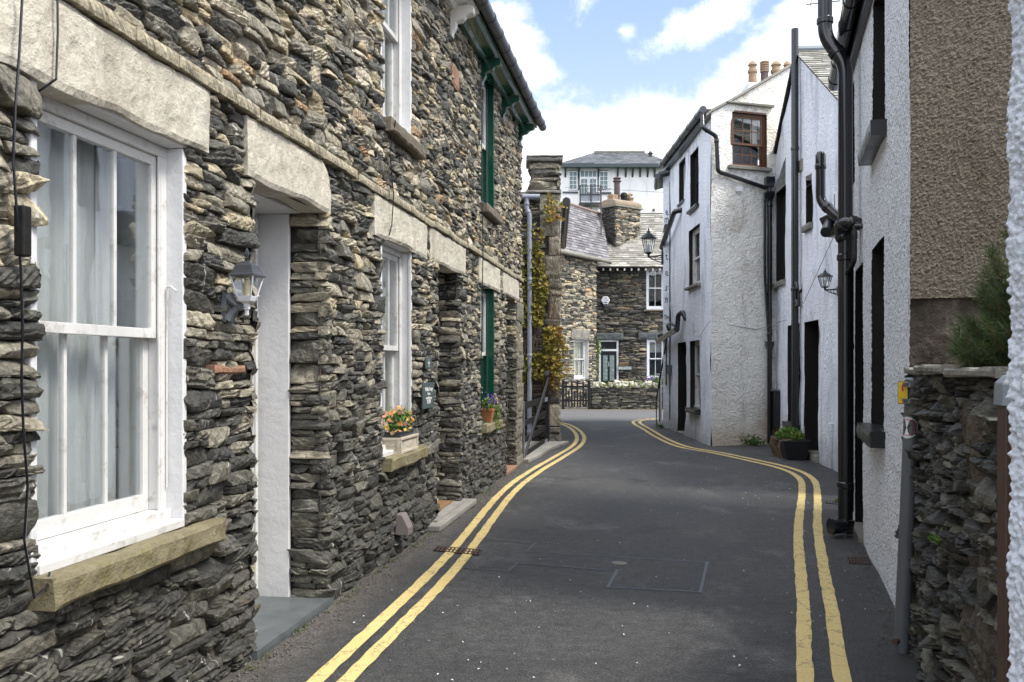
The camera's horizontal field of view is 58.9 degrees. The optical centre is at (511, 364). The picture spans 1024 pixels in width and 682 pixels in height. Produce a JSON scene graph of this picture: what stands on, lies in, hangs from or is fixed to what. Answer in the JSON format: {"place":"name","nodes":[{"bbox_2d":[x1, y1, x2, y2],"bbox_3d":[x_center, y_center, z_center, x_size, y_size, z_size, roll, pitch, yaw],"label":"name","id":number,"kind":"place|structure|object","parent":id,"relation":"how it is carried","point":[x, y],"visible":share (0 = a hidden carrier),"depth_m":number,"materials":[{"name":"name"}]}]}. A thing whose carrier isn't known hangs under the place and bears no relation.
{"place":"outdoors","nodes":[
{"label":"outdoors","id":0,"kind":"place"},
{"bbox_2d":[438,500,451,509],"bbox_3d":[-0.742,1.316,8.441,0.230,0.016,0.678,0,0,9],"label":"door mat","id":1,"kind":"object","parent":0,"point":[443,503],"depth_m":8.62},
{"bbox_2d":[525,441,560,456],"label":"pavement","id":2,"kind":"structure","parent":0,"point":[546,444],"depth_m":15.40,"materials":[{"name":"grey concrete"}]},
{"bbox_2d":[220,421,922,681],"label":"road","id":3,"kind":"structure","parent":0,"point":[606,487],"depth_m":5.71,"materials":[{"name":"grey asphalt"}]},
{"bbox_2d":[0,0,358,681],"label":"stone cottage","id":4,"kind":"structure","parent":3,"relation":"on","point":[190,151],"depth_m":3.71,"materials":[{"name":"stone"}]},
{"bbox_2d":[12,0,50,598],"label":"cable","id":5,"kind":"object","parent":4,"relation":"attached to","point":[22,230],"visible":1,"depth_m":2.67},
{"bbox_2d":[38,0,58,92],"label":"cable","id":6,"kind":"object","parent":4,"relation":"attached to","point":[57,49],"visible":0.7,"depth_m":2.85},
{"bbox_2d":[37,95,184,574],"bbox_3d":[-1.760,-0.128,3.323,0.721,1.655,1.021,0,0,9],"label":"window","id":7,"kind":"structure","parent":4,"relation":"in","point":[101,251],"depth_m":3.43,"materials":[{"name":"white paint"}]},
{"bbox_2d":[166,285,176,487],"bbox_3d":[-1.388,0.088,3.689,0.055,0.824,0.017,0,0,22],"label":"cable","id":8,"kind":"object","parent":4,"relation":"attached to","point":[173,288],"visible":1,"depth_m":3.70,"materials":[{"name":"white paint"}]},
{"bbox_2d":[221,248,265,322],"bbox_3d":[-1.200,-0.352,4.018,0.180,0.333,0.125,0,0,9],"label":"wall lantern","id":9,"kind":"object","parent":4,"relation":"attached to","point":[246,268],"depth_m":4.00,"materials":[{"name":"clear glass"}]},
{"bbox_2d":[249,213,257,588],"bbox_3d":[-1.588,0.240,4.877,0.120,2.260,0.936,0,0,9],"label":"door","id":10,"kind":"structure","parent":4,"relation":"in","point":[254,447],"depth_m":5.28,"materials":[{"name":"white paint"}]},
{"bbox_2d":[250,596,333,659],"bbox_3d":[-1.345,1.377,4.840,0.451,0.048,1.033,0,0,9],"label":"doorstep","id":11,"kind":"object","parent":3,"relation":"on","point":[276,620],"visible":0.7,"depth_m":4.89,"materials":[{"name":"stone"}]},
{"bbox_2d":[241,467,517,671],"bbox_3d":[-0.681,1.387,7.242,0.111,0.027,10.189,0,0,9],"label":"moss","id":12,"kind":"object","parent":3,"relation":"on","point":[266,655],"visible":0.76,"depth_m":5.45,"materials":[{"name":"green plant"}]},
{"bbox_2d":[350,0,499,579],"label":"stone cottage","id":13,"kind":"structure","parent":3,"relation":"on","point":[408,300],"depth_m":7.14,"materials":[{"name":"stone"}]},
{"bbox_2d":[382,245,401,456],"bbox_3d":[-1.139,-0.116,6.815,0.596,1.539,0.764,0,0,9],"label":"window","id":14,"kind":"structure","parent":13,"relation":"in","point":[392,259],"depth_m":7.10,"materials":[{"name":"white paint"}]},
{"bbox_2d":[382,0,401,125],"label":"window","id":15,"kind":"structure","parent":13,"relation":"in","point":[392,25],"depth_m":7.10,"materials":[{"name":"white paint"}]},
{"bbox_2d":[389,120,395,235],"bbox_3d":[-0.847,-1.320,6.418,0.038,0.803,0.113,0,0,-22],"label":"cable","id":16,"kind":"object","parent":13,"relation":"attached to","point":[392,177],"visible":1,"depth_m":6.43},
{"bbox_2d":[382,433,418,453],"bbox_3d":[-0.852,0.593,6.873,0.170,0.118,0.484,0,0,9],"label":"window planter","id":17,"kind":"object","parent":13,"relation":"on","point":[404,444],"visible":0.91,"depth_m":6.68,"materials":[{"name":"stone"}]},
{"bbox_2d":[382,400,415,437],"bbox_3d":[-0.841,0.402,6.934,0.223,0.268,0.746,0,0,9],"label":"flower tray","id":18,"kind":"object","parent":17,"relation":"on","point":[397,422],"visible":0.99,"depth_m":6.74,"materials":[{"name":"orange plant"}]},
{"bbox_2d":[395,512,412,534],"bbox_3d":[-0.798,1.175,6.718,0.100,0.150,0.130,0,0,9],"label":"air vent","id":19,"kind":"object","parent":13,"relation":"attached to","point":[403,525],"visible":1,"depth_m":6.66,"materials":[{"name":"grey stone"}]},
{"bbox_2d":[422,382,433,408],"bbox_3d":[-0.691,0.250,7.479,0.014,0.212,0.372,0,0,9],"label":"plaque","id":20,"kind":"object","parent":13,"relation":"attached to","point":[428,395],"visible":1,"depth_m":7.43,"materials":[{"name":"stone"}]},
{"bbox_2d":[425,357,431,368],"bbox_3d":[-0.690,-0.016,7.480,0.014,0.093,0.186,0,0,9],"label":"plaque","id":21,"kind":"object","parent":13,"relation":"attached to","point":[428,362],"visible":1,"depth_m":7.46,"materials":[{"name":"metal"}]},
{"bbox_2d":[306,423,578,681],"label":"yellow line","id":22,"kind":"object","parent":3,"relation":"on","point":[341,656],"visible":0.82,"depth_m":5.49,"materials":[{"name":"yellow paint"}]},
{"bbox_2d":[432,498,467,521],"bbox_3d":[-0.805,1.363,8.413,0.553,0.081,1.266,0,0,9],"label":"doorstep","id":23,"kind":"object","parent":3,"relation":"on","point":[448,509],"visible":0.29,"depth_m":8.37,"materials":[{"name":"stone"}]},
{"bbox_2d":[427,499,476,531],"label":"kerb","id":24,"kind":"structure","parent":3,"relation":"on","point":[447,520],"depth_m":8.05,"materials":[{"name":"concrete"}]},
{"bbox_2d":[433,546,481,555],"bbox_3d":[-0.409,1.403,6.814,0.433,0.026,0.182,0,0,22],"label":"drain grate","id":25,"kind":"object","parent":3,"relation":"on","point":[476,552],"visible":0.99,"depth_m":6.80,"materials":[{"name":"orange metal"}]},
{"bbox_2d":[336,422,585,681],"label":"yellow line","id":26,"kind":"object","parent":3,"relation":"on","point":[365,661],"visible":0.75,"depth_m":5.51,"materials":[{"name":"yellow paint"}]},
{"bbox_2d":[439,11,546,498],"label":"stone cottage","id":27,"kind":"structure","parent":3,"relation":"on","point":[511,115],"depth_m":10.78,"materials":[{"name":"stone"}]},
{"bbox_2d":[481,77,482,410],"bbox_3d":[-0.322,-1.300,9.771,0.030,3.600,0.019,0,0,9],"label":"cable","id":28,"kind":"object","parent":27,"relation":"attached to","point":[482,244],"visible":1,"depth_m":9.77,"materials":[{"name":"black plastic"}]},
{"bbox_2d":[480,287,487,423],"bbox_3d":[-0.367,-0.116,10.376,0.191,1.539,0.830,0,0,9],"label":"window","id":29,"kind":"structure","parent":27,"relation":"in","point":[484,308],"depth_m":10.73,"materials":[{"name":"green paint"}]},
{"bbox_2d":[480,82,487,202],"bbox_3d":[-0.367,-2.548,10.376,0.191,1.534,0.830,0,0,9],"label":"window","id":30,"kind":"structure","parent":27,"relation":"in","point":[484,185],"depth_m":10.73,"materials":[{"name":"green paint"}]},
{"bbox_2d":[480,408,494,422],"bbox_3d":[-0.279,0.571,10.296,0.148,0.158,0.148,0,0,9],"label":"flower pot","id":31,"kind":"object","parent":27,"relation":"on","point":[486,415],"visible":0.79,"depth_m":10.24,"materials":[{"name":"ceramic"}]},
{"bbox_2d":[482,394,502,430],"bbox_3d":[-0.232,0.525,10.386,0.227,0.471,0.478,0,0,20],"label":"pot plant","id":32,"kind":"object","parent":31,"relation":"in","point":[489,404],"visible":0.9,"depth_m":10.38,"materials":[{"name":"green plant"}]},
{"bbox_2d":[443,562,604,571],"bbox_3d":[0.058,1.397,6.274,1.201,0.001,0.292,0,0,0],"label":"tar joint","id":33,"kind":"object","parent":3,"relation":"on","point":[513,566],"visible":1,"depth_m":6.25,"materials":[{"name":"black asphalt"}]},
{"bbox_2d":[523,441,568,462],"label":"kerb","id":34,"kind":"structure","parent":3,"relation":"on","point":[538,454],"depth_m":14.22,"materials":[{"name":"concrete"}]},
{"bbox_2d":[231,463,904,681],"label":"grit","id":35,"kind":"object","parent":3,"relation":"on","point":[406,554],"visible":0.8,"depth_m":5.55,"materials":[{"name":"grey gravel"}]},
{"bbox_2d":[440,536,708,592],"bbox_3d":[0.285,1.397,6.466,2.429,0.001,1.057,0,0,29],"label":"tar joint","id":36,"kind":"object","parent":3,"relation":"on","point":[616,571],"visible":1,"depth_m":6.20,"materials":[{"name":"black asphalt"}]},
{"bbox_2d":[353,455,865,679],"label":"petals","id":37,"kind":"object","parent":3,"relation":"on","point":[655,576],"visible":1,"depth_m":5.28,"materials":[{"name":"white plant"}]},
{"bbox_2d":[611,561,626,564],"bbox_3d":[0.756,1.403,6.398,0.110,0.015,0.110,0,0,0],"label":"stop tap cover","id":38,"kind":"object","parent":3,"relation":"on","point":[619,563],"visible":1,"depth_m":6.39,"materials":[{"name":"metal"}]},
{"bbox_2d":[656,373,662,423],"bbox_3d":[3.490,0.800,21.400,0.160,1.200,0.100,0,0,0],"label":"white post","id":39,"kind":"object","parent":3,"relation":"on","point":[660,422],"visible":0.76,"depth_m":21.37,"materials":[{"name":"metal"}]},
{"bbox_2d":[656,338,667,423],"bbox_3d":[3.354,0.404,20.224,0.069,1.991,1.105,0,0,-3],"label":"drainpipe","id":40,"kind":"object","parent":3,"relation":"on","point":[661,372],"visible":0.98,"depth_m":20.36,"materials":[{"name":"black metal"}]},
{"bbox_2d":[654,148,758,428],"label":"lettered house","id":41,"kind":"structure","parent":3,"relation":"on","point":[661,179],"depth_m":19.91,"materials":[{"name":"white paint"}]},
{"bbox_2d":[641,226,663,264],"bbox_3d":[3.122,-2.658,20.188,0.309,0.893,0.616,0,0,-30],"label":"street lamp","id":42,"kind":"object","parent":41,"relation":"attached to","point":[648,235],"visible":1,"depth_m":20.23,"materials":[{"name":"black metal"}]},
{"bbox_2d":[631,418,813,681],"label":"yellow line","id":43,"kind":"object","parent":3,"relation":"on","point":[803,646],"visible":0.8,"depth_m":5.58,"materials":[{"name":"yellow paint"}]},
{"bbox_2d":[655,60,811,445],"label":"corner house","id":44,"kind":"structure","parent":3,"relation":"on","point":[723,280],"depth_m":15.96,"materials":[{"name":"white paint"}]},
{"bbox_2d":[667,365,671,373],"bbox_3d":[3.412,0.098,19.675,0.100,0.200,0.220,0,0,0],"label":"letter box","id":45,"kind":"object","parent":44,"relation":"attached to","point":[669,369],"visible":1,"depth_m":19.57,"materials":[{"name":"grey metal"}]},
{"bbox_2d":[685,342,685,420],"bbox_3d":[3.625,0.445,18.453,0.060,1.849,0.893,0,0,0],"label":"door","id":46,"kind":"structure","parent":44,"relation":"in","point":[685,342],"depth_m":18.84,"materials":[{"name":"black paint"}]},
{"bbox_2d":[693,219,710,283],"bbox_3d":[3.829,-2.050,17.129,0.660,1.238,1.218,0,0,0],"label":"window","id":47,"kind":"structure","parent":44,"relation":"in","point":[696,233],"depth_m":17.61,"materials":[{"name":"white paint"}]},
{"bbox_2d":[694,341,710,408],"bbox_3d":[3.583,0.180,17.100,0.130,1.278,0.921,0,0,0],"label":"window","id":48,"kind":"structure","parent":44,"relation":"in","point":[697,343],"depth_m":17.49,"materials":[{"name":"white paint"}]},
{"bbox_2d":[695,153,710,212],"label":"window","id":49,"kind":"structure","parent":44,"relation":"in","point":[696,157],"depth_m":17.51,"materials":[{"name":"black paint"}]},
{"bbox_2d":[699,320,784,336],"bbox_3d":[3.910,-0.625,15.756,1.878,0.260,0.760,0,0,39],"label":"cable","id":50,"kind":"object","parent":44,"relation":"attached to","point":[744,327],"visible":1,"depth_m":15.82,"materials":[{"name":"black rubber"}]},
{"bbox_2d":[732,113,764,166],"bbox_3d":[4.113,-3.943,16.077,0.704,0.945,0.240,0,0,-19],"label":"window","id":51,"kind":"structure","parent":44,"relation":"in","point":[745,146],"depth_m":16.14,"materials":[{"name":"brown wood"}]},
{"bbox_2d":[638,419,851,681],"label":"yellow line","id":52,"kind":"object","parent":3,"relation":"on","point":[840,668],"visible":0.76,"depth_m":5.54,"materials":[{"name":"yellow paint"}]},
{"bbox_2d":[739,433,766,445],"bbox_3d":[4.198,1.291,15.770,0.447,0.243,0.448,0,0,-37],"label":"fern weed","id":53,"kind":"object","parent":3,"relation":"on","point":[753,440],"visible":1,"depth_m":15.74,"materials":[{"name":"green plant"}]},
{"bbox_2d":[770,389,779,430],"bbox_3d":[4.600,0.915,15.974,0.130,0.970,0.615,0,0,5],"label":"meter box","id":54,"kind":"object","parent":3,"relation":"on","point":[775,409],"visible":0.62,"depth_m":15.68,"materials":[{"name":"black paint"}]},
{"bbox_2d":[770,436,811,459],"bbox_3d":[4.223,1.255,13.754,0.420,0.290,0.945,0,0,5],"label":"planter trough","id":55,"kind":"object","parent":3,"relation":"on","point":[797,449],"visible":0.72,"depth_m":13.32,"materials":[{"name":"black paint"}]},
{"bbox_2d":[769,426,804,458],"bbox_3d":[4.194,1.154,13.758,0.468,0.458,0.932,0,0,5],"label":"leafy plant","id":56,"kind":"object","parent":55,"relation":"in","point":[787,432],"visible":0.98,"depth_m":13.61,"materials":[{"name":"green plant"}]},
{"bbox_2d":[772,28,837,471],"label":"gabled house","id":57,"kind":"structure","parent":3,"relation":"on","point":[807,130],"depth_m":13.80,"materials":[{"name":"white paint"}]},
{"bbox_2d":[783,180,811,278],"bbox_3d":[5.061,-2.230,15.594,0.660,1.718,0.919,0,0,5],"label":"window","id":58,"kind":"structure","parent":57,"relation":"in","point":[808,182],"depth_m":15.95,"materials":[{"name":"black paint"}]},
{"bbox_2d":[799,325,799,394],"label":"window","id":59,"kind":"structure","parent":57,"relation":"in","point":[799,325],"depth_m":14.95,"materials":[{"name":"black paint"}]},
{"bbox_2d":[818,322,818,449],"bbox_3d":[4.648,0.325,13.360,0.060,1.949,0.856,0,0,5],"label":"door","id":60,"kind":"structure","parent":57,"relation":"in","point":[818,322],"depth_m":13.78,"materials":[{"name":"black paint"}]},
{"bbox_2d":[817,270,837,295],"bbox_3d":[4.133,-1.086,11.886,0.264,0.374,0.209,0,0,5],"label":"wall lantern","id":61,"kind":"object","parent":57,"relation":"attached to","point":[824,274],"depth_m":11.86,"materials":[{"name":"black paint"}]},
{"bbox_2d":[819,209,837,236],"bbox_3d":[3.643,-1.626,10.200,0.747,0.544,1.252,0,0,0],"label":"wall light","id":62,"kind":"object","parent":57,"relation":"attached to","point":[827,228],"visible":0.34,"depth_m":9.86,"materials":[{"name":"black paint"}]},
{"bbox_2d":[804,194,834,301],"bbox_3d":[3.817,-1.315,11.147,0.147,0.777,4.407,0,0,14],"label":"cable","id":63,"kind":"object","parent":62,"relation":"attached to","point":[826,252],"visible":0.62,"depth_m":11.20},
{"bbox_2d":[825,500,837,504],"bbox_3d":[3.273,1.403,9.210,0.175,0.026,0.274,0,0,23],"label":"drain grate","id":64,"kind":"object","parent":3,"relation":"on","point":[830,501],"visible":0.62,"depth_m":9.21,"materials":[{"name":"grey metal"}]},
{"bbox_2d":[847,557,870,564],"bbox_3d":[2.478,1.403,6.478,0.148,0.026,0.245,0,0,16],"label":"drain grate","id":65,"kind":"object","parent":3,"relation":"on","point":[851,560],"visible":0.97,"depth_m":6.45,"materials":[{"name":"orange metal"}]},
{"bbox_2d":[892,377,919,653],"bbox_3d":[1.905,0.756,4.385,0.115,1.392,0.171,0,0,-12],"label":"grey pole","id":66,"kind":"object","parent":3,"relation":"on","point":[904,579],"visible":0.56,"depth_m":4.38,"materials":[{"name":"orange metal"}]},
{"bbox_2d":[898,381,907,403],"bbox_3d":[1.872,0.133,4.341,0.008,0.110,0.051,0,0,-44],"label":"yellow sign","id":67,"kind":"object","parent":66,"relation":"attached to","point":[902,392],"visible":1,"depth_m":4.34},
{"bbox_2d":[903,417,917,437],"bbox_3d":[1.907,0.300,4.361,0.033,0.104,0.074,0,0,-32],"label":"round sticker","id":68,"kind":"object","parent":66,"relation":"attached to","point":[907,420],"visible":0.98,"depth_m":4.35,"materials":[{"name":"white plastic"}]},
{"bbox_2d":[815,0,1012,605],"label":"roughcast house","id":69,"kind":"structure","parent":3,"relation":"on","point":[922,87],"depth_m":5.09,"materials":[{"name":"white roughcast render"},{"name":"black paint"},{"name":"glass"}]},
{"bbox_2d":[993,375,1011,681],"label":"gate post","id":70,"kind":"object","parent":3,"relation":"on","point":[1004,447],"visible":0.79,"depth_m":2.48,"materials":[{"name":"grey stone"}]},
{"bbox_2d":[1005,0,1023,681],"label":"pebbledash wall","id":71,"kind":"structure","parent":3,"relation":"on","point":[1014,241],"depth_m":1.48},
{"bbox_2d":[560,407,662,420],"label":"cross road","id":72,"kind":"structure","parent":0,"point":[578,414],"depth_m":25.68,"materials":[{"name":"grey asphalt"}]},
{"bbox_2d":[562,380,589,408],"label":"picket gate","id":73,"kind":"structure","parent":72,"relation":"on","point":[564,395],"depth_m":28.58,"materials":[{"name":"black metal"}]},
{"bbox_2d":[597,339,602,380],"bbox_3d":[2.905,0.188,31.916,0.759,2.474,0.530,0,0,-25],"label":"garden ivy","id":74,"kind":"object","parent":72,"relation":"on","point":[598,351],"visible":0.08,"depth_m":31.96,"materials":[{"name":"green plant"}]},
{"bbox_2d":[591,380,662,408],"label":"garden wall","id":75,"kind":"structure","parent":72,"relation":"on","point":[616,397],"depth_m":28.61,"materials":[{"name":"stone"}]},
{"bbox_2d":[591,372,662,387],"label":"wall plants","id":76,"kind":"object","parent":75,"relation":"on","point":[652,378],"depth_m":28.62,"materials":[{"name":"green plant"}]},
{"bbox_2d":[489,0,841,191],"label":"sky","id":77,"kind":"structure","parent":0,"point":[601,75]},
{"label":"ground","id":78,"kind":"structure","parent":0,"visible":0},
{"bbox_2d":[520,155,570,440],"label":"stone outhouse","id":79,"kind":"structure","parent":78,"relation":"on","point":[545,174],"depth_m":16.19,"materials":[{"name":"stone"}]},
{"bbox_2d":[522,371,549,458],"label":"field gate","id":80,"kind":"structure","parent":79,"relation":"attached to","point":[527,450],"depth_m":14.76,"materials":[{"name":"black paint"}]},
{"bbox_2d":[520,193,568,420],"bbox_3d":[0.498,-0.946,16.064,1.042,4.229,0.220,0,0,0],"label":"wall creeper","id":81,"kind":"object","parent":79,"relation":"attached to","point":[549,336],"depth_m":16.09,"materials":[{"name":"green plant"}]},
{"bbox_2d":[560,203,611,408],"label":"cottage wing","id":82,"kind":"structure","parent":78,"relation":"on","point":[584,251],"depth_m":30.27,"materials":[{"name":"grey stone"}]},
{"bbox_2d":[574,339,585,378],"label":"window","id":83,"kind":"structure","parent":82,"relation":"in","point":[579,345],"depth_m":30.34,"materials":[{"name":"white paint"}]},
{"bbox_2d":[599,187,610,234],"bbox_3d":[3.298,-5.503,32.400,0.474,1.687,0.300,0,0,0],"label":"tv aerial","id":84,"kind":"object","parent":82,"relation":"attached to","point":[600,190],"visible":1,"depth_m":32.39,"materials":[{"name":"grey metal"}]},
{"bbox_2d":[597,213,662,387],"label":"dark cottage","id":85,"kind":"structure","parent":78,"relation":"on","point":[630,313],"depth_m":32.32,"materials":[{"name":"stone"}]},
{"bbox_2d":[601,296,609,303],"bbox_3d":[3.325,-2.299,32.254,0.327,0.286,0.053,0,0,0],"label":"alarm box","id":86,"kind":"object","parent":85,"relation":"attached to","point":[605,299],"visible":1,"depth_m":32.23,"materials":[{"name":"white plastic"}]},
{"bbox_2d":[599,340,618,387],"bbox_3d":[3.449,0.253,32.365,0.703,2.293,0.070,0,0,0],"label":"door","id":87,"kind":"structure","parent":85,"relation":"in","point":[609,358],"depth_m":32.35,"materials":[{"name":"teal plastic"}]},
{"bbox_2d":[565,187,662,192],"bbox_3d":[4.766,-6.768,35.282,2.044,2.151,10.413,0,0,-16],"label":"cable","id":88,"kind":"object","parent":85,"relation":"on","point":[611,189],"visible":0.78,"depth_m":39.99,"materials":[{"name":"black rubber"}]},
{"bbox_2d":[599,176,643,247],"bbox_3d":[4.065,-5.374,33.688,1.469,3.181,0.878,0,0,-38],"label":"stone chimney","id":89,"kind":"object","parent":85,"relation":"on","point":[621,220],"visible":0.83,"depth_m":33.34,"materials":[{"name":"stone"}]},
{"bbox_2d":[618,367,631,369],"bbox_3d":[4.014,0.114,32.263,0.484,0.114,0.014,0,0,0],"label":"name plaque","id":90,"kind":"object","parent":85,"relation":"attached to","point":[624,368],"visible":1,"depth_m":32.26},
{"bbox_2d":[646,339,662,378],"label":"window","id":91,"kind":"structure","parent":85,"relation":"in","point":[654,359],"depth_m":32.95,"materials":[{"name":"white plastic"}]},
{"bbox_2d":[646,268,662,308],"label":"window","id":92,"kind":"structure","parent":85,"relation":"in","point":[654,279],"depth_m":32.95,"materials":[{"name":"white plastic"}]},
{"bbox_2d":[894,365,1007,681],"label":"garden wall","id":93,"kind":"structure","parent":78,"relation":"on","point":[952,628],"depth_m":3.39,"materials":[{"name":"stone"}]},
{"bbox_2d":[927,527,947,543],"bbox_3d":[1.671,0.668,3.553,0.087,0.065,0.095,0,0,-41],"label":"wall weed","id":94,"kind":"object","parent":93,"relation":"attached to","point":[936,539],"depth_m":3.55,"materials":[{"name":"green plant"}]},
{"bbox_2d":[940,223,1011,379],"bbox_3d":[1.815,-0.179,3.336,0.448,0.749,0.908,0,0,30],"label":"pine shrub","id":95,"kind":"object","parent":93,"relation":"on","point":[996,308],"visible":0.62,"depth_m":3.18,"materials":[{"name":"green plant"}]},
{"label":"hill","id":96,"kind":"structure","parent":0,"visible":0},
{"bbox_2d":[559,151,663,212],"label":"hillside villa","id":97,"kind":"object","parent":96,"relation":"on","point":[636,171],"visible":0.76,"depth_m":55.00,"materials":[{"name":"white paint"}]},
{"bbox_2d":[569,171,577,189],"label":"window","id":98,"kind":"structure","parent":97,"relation":"in","point":[573,175],"depth_m":54.98,"materials":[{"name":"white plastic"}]},
{"bbox_2d":[580,170,596,201],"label":"balcony door","id":99,"kind":"structure","parent":97,"relation":"in","point":[587,177],"depth_m":55.04,"materials":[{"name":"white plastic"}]},
{"bbox_2d":[599,171,608,190],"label":"window","id":100,"kind":"structure","parent":97,"relation":"in","point":[603,175],"depth_m":54.98,"materials":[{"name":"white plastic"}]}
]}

